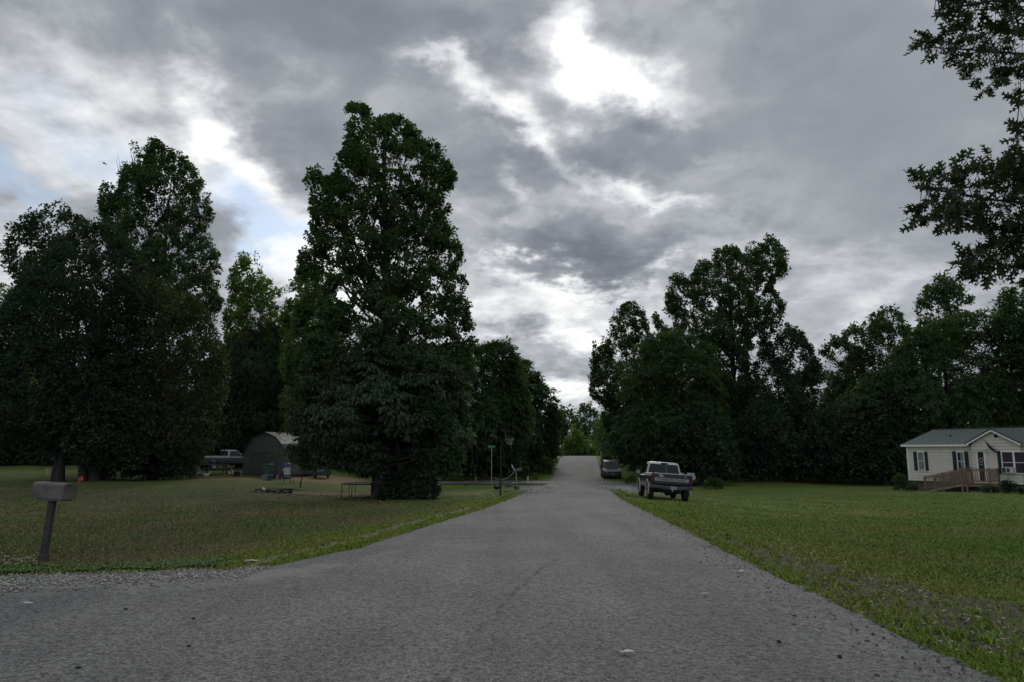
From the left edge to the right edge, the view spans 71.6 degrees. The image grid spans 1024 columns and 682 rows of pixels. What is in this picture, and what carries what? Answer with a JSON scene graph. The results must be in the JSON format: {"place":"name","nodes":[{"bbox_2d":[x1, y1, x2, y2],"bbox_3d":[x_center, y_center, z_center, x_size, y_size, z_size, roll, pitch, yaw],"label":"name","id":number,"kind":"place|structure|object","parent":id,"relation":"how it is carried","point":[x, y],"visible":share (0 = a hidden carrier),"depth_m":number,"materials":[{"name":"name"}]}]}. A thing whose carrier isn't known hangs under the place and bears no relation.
{"place":"outdoors","nodes":[
{"label":"outdoors","id":0,"kind":"place"},
{"bbox_2d":[0,485,493,574],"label":"grass","id":1,"kind":"structure","parent":0,"point":[212,538],"depth_m":19.10,"materials":[{"name":"green plant"}]},
{"bbox_2d":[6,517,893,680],"bbox_3d":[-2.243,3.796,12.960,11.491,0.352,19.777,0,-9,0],"label":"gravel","id":2,"kind":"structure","parent":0,"point":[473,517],"depth_m":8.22,"materials":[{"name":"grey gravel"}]},
{"bbox_2d":[414,480,558,483],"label":"side road","id":3,"kind":"structure","parent":0,"point":[468,482],"depth_m":64.43,"materials":[{"name":"grey asphalt"}]},
{"bbox_2d":[0,456,1003,681],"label":"road","id":4,"kind":"structure","parent":0,"point":[577,580],"depth_m":6.94,"materials":[{"name":"grey asphalt"}]},
{"bbox_2d":[600,459,622,477],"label":"minivan","id":5,"kind":"object","parent":4,"relation":"on","point":[612,469],"visible":0.98,"depth_m":72.44,"materials":[{"name":"grey paint"}]},
{"bbox_2d":[619,649,633,652],"bbox_3d":[0.912,2.469,5.658,0.115,0.024,0.074,0,-9,0],"label":"paper scrap","id":6,"kind":"object","parent":4,"relation":"on","point":[627,650],"visible":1,"depth_m":5.65,"materials":[{"name":"white paper"}]},
{"bbox_2d":[0,456,1023,681],"bbox_3d":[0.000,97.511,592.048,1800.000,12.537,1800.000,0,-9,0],"label":"ground","id":7,"kind":"structure","parent":0,"point":[17,475],"depth_m":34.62,"materials":[{"name":"green plant"}]},
{"bbox_2d":[0,282,37,464],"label":"leafy tree","id":8,"kind":"object","parent":7,"relation":"on","point":[2,286],"visible":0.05,"depth_m":72.55,"materials":[{"name":"green plant"}]},
{"bbox_2d":[9,350,90,454],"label":"woodland tree","id":9,"kind":"object","parent":7,"relation":"on","point":[32,373],"visible":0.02,"depth_m":81.12,"materials":[{"name":"green plant"}]},
{"bbox_2d":[0,198,107,446],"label":"leafy tree","id":10,"kind":"object","parent":7,"relation":"on","point":[31,227],"visible":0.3,"depth_m":57.27,"materials":[{"name":"green plant"}]},
{"bbox_2d":[31,476,82,561],"bbox_3d":[-7.521,2.992,11.666,0.738,1.507,0.279,-2,-9,14],"label":"mailbox","id":11,"kind":"object","parent":7,"relation":"on","point":[52,493],"visible":0.94,"depth_m":11.64,"materials":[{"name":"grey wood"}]},
{"bbox_2d":[62,483,77,499],"bbox_3d":[-7.256,2.474,11.677,0.039,0.261,0.273,1,-9,14],"label":"door","id":12,"kind":"structure","parent":11,"relation":"in","point":[69,490],"depth_m":11.66,"materials":[{"name":"grey metal"}]},
{"bbox_2d":[0,217,161,481],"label":"leafy tree","id":13,"kind":"object","parent":7,"relation":"on","point":[51,414],"visible":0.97,"depth_m":44.53,"materials":[{"name":"green plant"}]},
{"bbox_2d":[66,416,119,463],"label":"leafy tree","id":14,"kind":"object","parent":7,"relation":"on","point":[70,460],"visible":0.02,"depth_m":71.96,"materials":[{"name":"green plant"}]},
{"bbox_2d":[77,445,140,479],"bbox_3d":[-26.203,7.890,46.325,4.102,2.752,2.472,0,-9,0],"label":"shrub","id":15,"kind":"object","parent":7,"relation":"on","point":[125,473],"visible":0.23,"depth_m":45.84,"materials":[{"name":"green plant"}]},
{"bbox_2d":[0,552,241,573],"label":"clover","id":16,"kind":"object","parent":7,"relation":"on","point":[35,567],"depth_m":10.44,"materials":[{"name":"green plant"}]},
{"bbox_2d":[0,561,272,595],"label":"gravel","id":17,"kind":"structure","parent":7,"relation":"on","point":[243,572],"depth_m":9.32,"materials":[{"name":"grey gravel"}]},
{"bbox_2d":[112,348,179,410],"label":"woodland tree","id":18,"kind":"object","parent":7,"relation":"on","point":[134,377],"visible":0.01,"depth_m":89.50,"materials":[{"name":"green plant"}]},
{"bbox_2d":[80,270,232,479],"bbox_3d":[-24.824,2.174,49.457,9.196,15.018,9.033,7,-11,-39],"label":"leafy tree","id":19,"kind":"object","parent":7,"relation":"on","point":[162,315],"visible":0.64,"depth_m":47.65,"materials":[{"name":"green plant"}]},
{"bbox_2d":[93,135,225,442],"bbox_3d":[-29.602,-3.398,59.272,11.022,28.679,7.795,0,-9,0],"label":"leafy tree","id":20,"kind":"object","parent":7,"relation":"on","point":[143,180],"visible":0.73,"depth_m":58.84,"materials":[{"name":"green plant"}]},
{"bbox_2d":[136,451,200,479],"bbox_3d":[-23.003,8.209,47.255,4.349,2.378,1.955,0,-9,0],"label":"shrub","id":21,"kind":"object","parent":7,"relation":"on","point":[173,470],"visible":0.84,"depth_m":46.88,"materials":[{"name":"green plant"}]},
{"bbox_2d":[155,332,221,442],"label":"woodland tree","id":22,"kind":"object","parent":7,"relation":"on","point":[179,401],"visible":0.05,"depth_m":89.00,"materials":[{"name":"green plant"}]},
{"bbox_2d":[193,342,234,449],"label":"woodland tree","id":23,"kind":"object","parent":7,"relation":"on","point":[206,399],"depth_m":91.19,"materials":[{"name":"green plant"}]},
{"bbox_2d":[201,464,230,474],"bbox_3d":[-22.441,9.713,53.645,1.900,0.800,1.760,1,-9,-8],"label":"picnic table","id":24,"kind":"object","parent":7,"relation":"on","point":[222,469],"visible":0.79,"depth_m":53.58,"materials":[{"name":"brown wood"}]},
{"bbox_2d":[206,428,230,455],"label":"leafy tree","id":25,"kind":"object","parent":7,"relation":"on","point":[217,451],"visible":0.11,"depth_m":74.02,"materials":[{"name":"green plant"}]},
{"bbox_2d":[195,450,242,469],"bbox_3d":[-26.395,10.884,65.050,2.460,1.825,5.770,-7,-11,39],"label":"pickup truck","id":26,"kind":"object","parent":7,"relation":"on","point":[233,457],"visible":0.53,"depth_m":64.63,"materials":[{"name":"white paint"}]},
{"bbox_2d":[235,468,259,476],"bbox_3d":[-19.006,9.476,51.152,1.700,0.653,0.585,0,-9,0],"label":"work table","id":27,"kind":"object","parent":7,"relation":"on","point":[248,468],"visible":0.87,"depth_m":50.91,"materials":[{"name":"brown wood"}]},
{"bbox_2d":[212,321,296,453],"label":"leafy tree","id":28,"kind":"object","parent":7,"relation":"on","point":[260,419],"visible":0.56,"depth_m":72.54,"materials":[{"name":"green plant"}]},
{"bbox_2d":[216,250,293,446],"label":"leafy tree","id":29,"kind":"object","parent":7,"relation":"on","point":[251,290],"visible":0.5,"depth_m":75.54,"materials":[{"name":"green plant"}]},
{"bbox_2d":[215,335,296,450],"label":"woodland tree","id":30,"kind":"object","parent":7,"relation":"on","point":[246,405],"visible":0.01,"depth_m":79.44,"materials":[{"name":"green plant"}]},
{"bbox_2d":[262,464,273,476],"bbox_3d":[-17.096,9.122,49.689,0.600,1.023,0.660,0,-9,0],"label":"wheelie bin","id":31,"kind":"object","parent":7,"relation":"on","point":[267,469],"visible":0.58,"depth_m":49.45,"materials":[{"name":"green plastic"}]},
{"bbox_2d":[250,488,293,492],"bbox_3d":[-13.132,8.146,38.778,2.368,0.321,1.435,0,-9,0],"label":"fire pit","id":32,"kind":"object","parent":7,"relation":"on","point":[284,490],"visible":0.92,"depth_m":38.54,"materials":[{"name":"grey stone"}]},
{"bbox_2d":[242,432,320,476],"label":"shed","id":33,"kind":"structure","parent":7,"relation":"on","point":[258,449],"depth_m":53.89,"materials":[{"name":"metal"}]},
{"bbox_2d":[249,451,277,474],"bbox_3d":[-18.751,9.229,53.640,2.440,1.750,0.040,-3,-9,17],"label":"door","id":34,"kind":"structure","parent":33,"relation":"in","point":[257,458],"depth_m":53.68,"materials":[{"name":"metal"}]},
{"bbox_2d":[282,462,291,478],"bbox_3d":[-16.281,9.349,51.365,0.620,1.180,0.637,0,-9,0],"label":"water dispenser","id":35,"kind":"object","parent":7,"relation":"on","point":[287,465],"visible":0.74,"depth_m":51.15,"materials":[{"name":"blue plastic"}]},
{"bbox_2d":[283,468,290,482],"bbox_3d":[-14.926,8.946,47.181,0.447,1.050,0.547,2,-9,-12],"label":"chair","id":36,"kind":"object","parent":7,"relation":"on","point":[287,471],"visible":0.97,"depth_m":46.99,"materials":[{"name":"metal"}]},
{"bbox_2d":[286,447,318,486],"bbox_3d":[-13.195,8.020,45.283,2.474,2.887,1.474,0,-9,0],"label":"sapling","id":37,"kind":"object","parent":7,"relation":"on","point":[307,466],"visible":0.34,"depth_m":45.00,"materials":[{"name":"green plant"}]},
{"bbox_2d":[275,274,340,432],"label":"leafy tree","id":38,"kind":"object","parent":7,"relation":"on","point":[288,310],"visible":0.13,"depth_m":72.73,"materials":[{"name":"green plant"}]},
{"bbox_2d":[312,467,330,477],"bbox_3d":[-14.778,10.148,55.014,1.150,0.989,1.560,0,-9,0],"label":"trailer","id":39,"kind":"object","parent":7,"relation":"on","point":[322,472],"visible":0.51,"depth_m":54.41,"materials":[{"name":"metal"}]},
{"bbox_2d":[300,333,364,388],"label":"woodland tree","id":40,"kind":"object","parent":7,"relation":"on","point":[342,344],"depth_m":87.99,"materials":[{"name":"green plant"}]},
{"bbox_2d":[341,482,393,499],"bbox_3d":[-7.041,7.767,36.844,3.544,0.798,3.542,0,-9,0],"label":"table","id":41,"kind":"object","parent":7,"relation":"on","point":[357,483],"visible":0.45,"depth_m":36.22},
{"bbox_2d":[266,328,478,498],"bbox_3d":[-6.844,3.628,36.129,9.682,9.072,8.199,5,-10,-28],"label":"leafy tree","id":42,"kind":"object","parent":7,"relation":"on","point":[377,462],"visible":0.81,"depth_m":35.01,"materials":[{"name":"green plant"}]},
{"bbox_2d":[278,100,479,481],"bbox_3d":[-6.692,-2.706,38.684,9.243,22.163,8.822,8,-12,-42],"label":"leafy tree","id":43,"kind":"object","parent":7,"relation":"on","point":[399,284],"visible":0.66,"depth_m":37.43,"materials":[{"name":"green plant"}]},
{"bbox_2d":[370,466,442,499],"bbox_3d":[-5.273,7.256,35.249,3.810,2.144,2.110,0,-9,0],"label":"shrub","id":44,"kind":"object","parent":7,"relation":"on","point":[427,480],"visible":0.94,"depth_m":34.80,"materials":[{"name":"green plant"}]},
{"bbox_2d":[403,437,451,480],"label":"leafy tree","id":45,"kind":"object","parent":7,"relation":"on","point":[420,469],"visible":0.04,"depth_m":66.19,"materials":[{"name":"green plant"}]},
{"bbox_2d":[406,388,465,499],"bbox_3d":[-3.878,5.027,34.497,3.252,5.638,2.732,-8,-12,42],"label":"leafy tree","id":46,"kind":"object","parent":7,"relation":"on","point":[444,458],"visible":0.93,"depth_m":34.08,"materials":[{"name":"green plant"}]},
{"bbox_2d":[436,335,536,479],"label":"leafy tree","id":47,"kind":"object","parent":7,"relation":"on","point":[515,402],"visible":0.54,"depth_m":68.01,"materials":[{"name":"green plant"}]},
{"bbox_2d":[435,393,543,475],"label":"leafy tree","id":48,"kind":"object","parent":7,"relation":"on","point":[533,459],"visible":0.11,"depth_m":75.86,"materials":[{"name":"green plant"}]},
{"bbox_2d":[488,445,494,484],"bbox_3d":[-1.700,10.397,59.105,0.620,3.370,0.064,0,-9,0],"label":"street sign","id":49,"kind":"object","parent":7,"relation":"on","point":[491,446],"visible":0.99,"depth_m":59.20,"materials":[{"name":"green metal"}]},
{"bbox_2d":[500,430,513,494],"bbox_3d":[-0.318,6.700,38.806,0.720,3.594,0.751,7,-11,-39],"label":"basketball hoop","id":50,"kind":"object","parent":7,"relation":"on","point":[508,443],"visible":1,"depth_m":38.78,"materials":[{"name":"black metal"}]},
{"bbox_2d":[505,482,512,486],"bbox_3d":[-0.251,11.022,54.342,0.608,0.460,0.450,0,-9,0],"label":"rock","id":51,"kind":"object","parent":7,"relation":"on","point":[508,484],"visible":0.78,"depth_m":54.19,"materials":[{"name":"grey stone"}]},
{"bbox_2d":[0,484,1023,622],"bbox_3d":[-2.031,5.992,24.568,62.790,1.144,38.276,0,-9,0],"label":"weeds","id":52,"kind":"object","parent":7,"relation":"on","point":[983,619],"visible":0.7,"depth_m":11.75,"materials":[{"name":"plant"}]},
{"bbox_2d":[511,465,520,485],"bbox_3d":[0.362,11.013,57.997,0.834,1.773,0.300,0,-9,0],"label":"mailbox","id":53,"kind":"object","parent":7,"relation":"on","point":[517,469],"visible":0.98,"depth_m":57.96,"materials":[{"name":"grey metal"}]},
{"bbox_2d":[495,483,546,484],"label":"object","id":54,"kind":"object","parent":7,"relation":"on","point":[524,483],"visible":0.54,"depth_m":59.74,"materials":[{"name":"concrete"}]},
{"bbox_2d":[489,358,567,467],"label":"leafy tree","id":55,"kind":"object","parent":7,"relation":"on","point":[549,418],"visible":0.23,"depth_m":88.17,"materials":[{"name":"green plant"}]},
{"bbox_2d":[519,465,538,478],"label":"shrub","id":56,"kind":"object","parent":7,"relation":"on","point":[524,474],"visible":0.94,"depth_m":70.72,"materials":[{"name":"green plant"}]},
{"bbox_2d":[534,456,555,473],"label":"shrub","id":57,"kind":"object","parent":7,"relation":"on","point":[547,468],"visible":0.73,"depth_m":78.44,"materials":[{"name":"green plant"}]},
{"bbox_2d":[556,403,585,455],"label":"leafy tree","id":58,"kind":"object","parent":7,"relation":"on","point":[569,414],"visible":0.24,"depth_m":186.60,"materials":[{"name":"green plant"}]},
{"bbox_2d":[561,422,597,455],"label":"leafy tree","id":59,"kind":"object","parent":7,"relation":"on","point":[573,443],"visible":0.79,"depth_m":147.12,"materials":[{"name":"green plant"}]},
{"bbox_2d":[573,400,599,446],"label":"leafy tree","id":60,"kind":"object","parent":7,"relation":"on","point":[587,430],"visible":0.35,"depth_m":202.54,"materials":[{"name":"green plant"}]},
{"bbox_2d":[590,409,619,455],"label":"leafy tree","id":61,"kind":"object","parent":7,"relation":"on","point":[599,431],"visible":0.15,"depth_m":167.37,"materials":[{"name":"green plant"}]},
{"bbox_2d":[600,452,613,461],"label":"shrub","id":62,"kind":"object","parent":7,"relation":"on","point":[607,457],"visible":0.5,"depth_m":93.26,"materials":[{"name":"green plant"}]},
{"bbox_2d":[587,300,664,470],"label":"leafy tree","id":63,"kind":"object","parent":7,"relation":"on","point":[598,377],"visible":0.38,"depth_m":85.28,"materials":[{"name":"green plant"}]},
{"bbox_2d":[623,473,637,483],"bbox_3d":[10.544,12.259,62.857,1.405,1.144,1.087,-3,-9,16],"label":"shrub","id":64,"kind":"object","parent":7,"relation":"on","point":[632,478],"visible":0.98,"depth_m":62.67,"materials":[{"name":"green plant"}]},
{"bbox_2d":[604,380,666,463],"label":"woodland tree","id":65,"kind":"object","parent":7,"relation":"on","point":[620,457],"depth_m":95.92,"materials":[{"name":"green plant"}]},
{"bbox_2d":[636,461,692,500],"bbox_3d":[7.651,7.049,35.898,2.460,1.825,5.770,3,-10,4],"label":"pickup truck","id":66,"kind":"object","parent":7,"relation":"on","point":[668,479],"visible":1,"depth_m":34.03,"materials":[{"name":"white paint"}]},
{"bbox_2d":[601,327,738,476],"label":"leafy tree","id":67,"kind":"object","parent":7,"relation":"on","point":[659,419],"visible":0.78,"depth_m":67.18,"materials":[{"name":"green plant"}]},
{"bbox_2d":[656,404,743,485],"bbox_3d":[17.127,9.512,65.339,6.992,7.562,7.036,9,-12,-44],"label":"leafy tree","id":68,"kind":"object","parent":7,"relation":"on","point":[725,447],"visible":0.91,"depth_m":63.96,"materials":[{"name":"green plant"}]},
{"bbox_2d":[702,476,724,488],"bbox_3d":[16.697,11.801,58.881,1.894,1.278,1.406,0,-9,0],"label":"shrub","id":69,"kind":"object","parent":7,"relation":"on","point":[717,482],"visible":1,"depth_m":58.65,"materials":[{"name":"green plant"}]},
{"bbox_2d":[649,233,791,438],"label":"leafy tree","id":70,"kind":"object","parent":7,"relation":"on","point":[729,346],"visible":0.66,"depth_m":76.73,"materials":[{"name":"green plant"}]},
{"bbox_2d":[727,376,774,466],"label":"woodland tree","id":71,"kind":"object","parent":7,"relation":"on","point":[766,383],"visible":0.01,"depth_m":87.70,"materials":[{"name":"green plant"}]},
{"bbox_2d":[728,397,805,480],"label":"leafy tree","id":72,"kind":"object","parent":7,"relation":"on","point":[763,459],"visible":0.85,"depth_m":67.92,"materials":[{"name":"green plant"}]},
{"bbox_2d":[741,319,822,476],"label":"leafy tree","id":73,"kind":"object","parent":7,"relation":"on","point":[788,381],"visible":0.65,"depth_m":73.91,"materials":[{"name":"green plant"}]},
{"bbox_2d":[774,364,845,469],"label":"woodland tree","id":74,"kind":"object","parent":7,"relation":"on","point":[815,391],"visible":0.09,"depth_m":84.28,"materials":[{"name":"green plant"}]},
{"bbox_2d":[618,499,1020,681],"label":"gravel","id":75,"kind":"structure","parent":7,"relation":"on","point":[923,647],"depth_m":7.00,"materials":[{"name":"grey gravel"}]},
{"bbox_2d":[699,525,1023,663],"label":"fallen leaves","id":76,"kind":"object","parent":7,"relation":"on","point":[997,639],"visible":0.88,"depth_m":8.00,"materials":[{"name":"brown plant"}]},
{"bbox_2d":[817,304,919,478],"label":"leafy tree","id":77,"kind":"object","parent":7,"relation":"on","point":[858,359],"visible":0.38,"depth_m":74.35,"materials":[{"name":"green plant"}]},
{"bbox_2d":[843,381,922,484],"bbox_3d":[34.584,8.633,66.456,7.904,9.699,6.001,0,-9,0],"label":"leafy tree","id":78,"kind":"object","parent":7,"relation":"on","point":[893,466],"visible":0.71,"depth_m":64.85,"materials":[{"name":"green plant"}]},
{"bbox_2d":[890,472,909,490],"bbox_3d":[26.254,9.573,48.044,1.229,1.478,1.243,4,-10,-23],"label":"shrub","id":79,"kind":"object","parent":7,"relation":"on","point":[902,482],"visible":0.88,"depth_m":47.90,"materials":[{"name":"green plant"}]},
{"bbox_2d":[905,483,919,491],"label":"shrub","id":80,"kind":"object","parent":7,"relation":"on","point":[911,486],"visible":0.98,"depth_m":46.42,"materials":[{"name":"green plant"}]},
{"bbox_2d":[827,306,1023,484],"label":"leafy tree","id":81,"kind":"object","parent":7,"relation":"on","point":[994,385],"visible":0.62,"depth_m":65.83,"materials":[{"name":"green plant"}]},
{"bbox_2d":[912,270,975,405],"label":"leafy tree","id":82,"kind":"object","parent":7,"relation":"on","point":[939,294],"visible":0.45,"depth_m":88.74,"materials":[{"name":"green plant"}]},
{"bbox_2d":[898,0,1023,289],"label":"oak tree","id":83,"kind":"object","parent":7,"relation":"on","point":[1004,168],"visible":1,"depth_m":8.16,"materials":[{"name":"green plant"}]},
{"bbox_2d":[900,426,1023,491],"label":"house","id":84,"kind":"structure","parent":7,"relation":"on","point":[935,451],"depth_m":48.28,"materials":[{"name":"beige plastic"}]},
{"bbox_2d":[917,452,925,469],"bbox_3d":[29.044,8.522,50.397,0.110,1.296,0.561,5,-10,-30],"label":"window","id":85,"kind":"structure","parent":84,"relation":"in","point":[920,455],"depth_m":50.41,"materials":[{"name":"white glass"}]},
{"bbox_2d":[956,452,964,470],"bbox_3d":[30.399,8.139,48.080,0.110,1.290,0.550,5,-10,-30],"label":"window","id":86,"kind":"structure","parent":84,"relation":"in","point":[960,455],"depth_m":48.10,"materials":[{"name":"white glass"}]},
{"bbox_2d":[973,450,987,482],"bbox_3d":[30.805,8.215,46.601,0.170,2.112,0.737,5,-10,-30],"label":"door","id":87,"kind":"structure","parent":84,"relation":"in","point":[980,454],"depth_m":46.64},
{"bbox_2d":[980,437,998,453],"bbox_3d":[30.968,6.762,46.054,1.047,1.144,0.217,-5,-10,29],"label":"flag","id":88,"kind":"object","parent":84,"relation":"attached to","point":[990,447],"visible":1,"depth_m":45.95,"materials":[{"name":"fabric"}]},
{"bbox_2d":[1001,467,1015,472],"bbox_3d":[31.511,8.188,45.040,0.515,0.380,0.620,5,-10,-30],"label":"air conditioner","id":89,"kind":"object","parent":84,"relation":"attached to","point":[1008,470],"visible":1,"depth_m":44.83,"materials":[{"name":"white metal"}]},
{"bbox_2d":[1000,451,1023,473],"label":"window","id":90,"kind":"structure","parent":84,"relation":"in","point":[1015,459],"depth_m":44.98,"materials":[{"name":"white glass"}]},
{"bbox_2d":[923,468,1001,491],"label":"wooden deck","id":91,"kind":"structure","parent":7,"relation":"on","point":[959,474],"depth_m":46.72,"materials":[{"name":"brown wood"}]},
{"bbox_2d":[940,365,1021,425],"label":"woodland tree","id":92,"kind":"object","parent":7,"relation":"on","point":[970,373],"visible":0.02,"depth_m":86.46,"materials":[{"name":"green plant"}]},
{"bbox_2d":[978,483,1000,492],"bbox_3d":[28.587,8.907,42.638,1.248,0.748,0.793,0,-9,0],"label":"shrub","id":93,"kind":"object","parent":7,"relation":"on","point":[986,487],"visible":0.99,"depth_m":42.56,"materials":[{"name":"green plant"}]},
{"bbox_2d":[982,280,1023,380],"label":"leafy tree","id":94,"kind":"object","parent":7,"relation":"on","point":[1009,304],"visible":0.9,"depth_m":64.23,"materials":[{"name":"green plant"}]},
{"bbox_2d":[998,478,1019,493],"bbox_3d":[29.464,8.676,42.183,1.344,1.058,0.995,0,-9,0],"label":"shrub","id":95,"kind":"object","parent":7,"relation":"on","point":[1007,486],"visible":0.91,"depth_m":42.00,"materials":[{"name":"green plant"}]},
{"bbox_2d":[1012,486,1023,494],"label":"shrub","id":96,"kind":"object","parent":7,"relation":"on","point":[1020,489],"visible":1,"depth_m":40.99,"materials":[{"name":"green plant"}]},
{"bbox_2d":[1012,375,1023,421],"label":"woodland tree","id":97,"kind":"object","parent":7,"relation":"on","point":[1018,390],"visible":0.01,"depth_m":89.43,"materials":[{"name":"green plant"}]},
{"bbox_2d":[0,0,1023,445],"label":"sky","id":98,"kind":"structure","parent":0,"point":[599,150],"materials":[{"name":"grey"}]},
{"bbox_2d":[499,481,693,499],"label":"gravel","id":99,"kind":"structure","parent":0,"point":[541,489],"depth_m":49.38,"materials":[{"name":"grey gravel"}]},
{"bbox_2d":[594,481,636,484],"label":"side road","id":100,"kind":"structure","parent":0,"point":[616,482],"depth_m":64.06,"materials":[{"name":"grey asphalt"}]},
{"bbox_2d":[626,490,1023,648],"bbox_3d":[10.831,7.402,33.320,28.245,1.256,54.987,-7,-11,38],"label":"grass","id":101,"kind":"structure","parent":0,"point":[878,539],"depth_m":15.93,"materials":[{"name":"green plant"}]}
]}

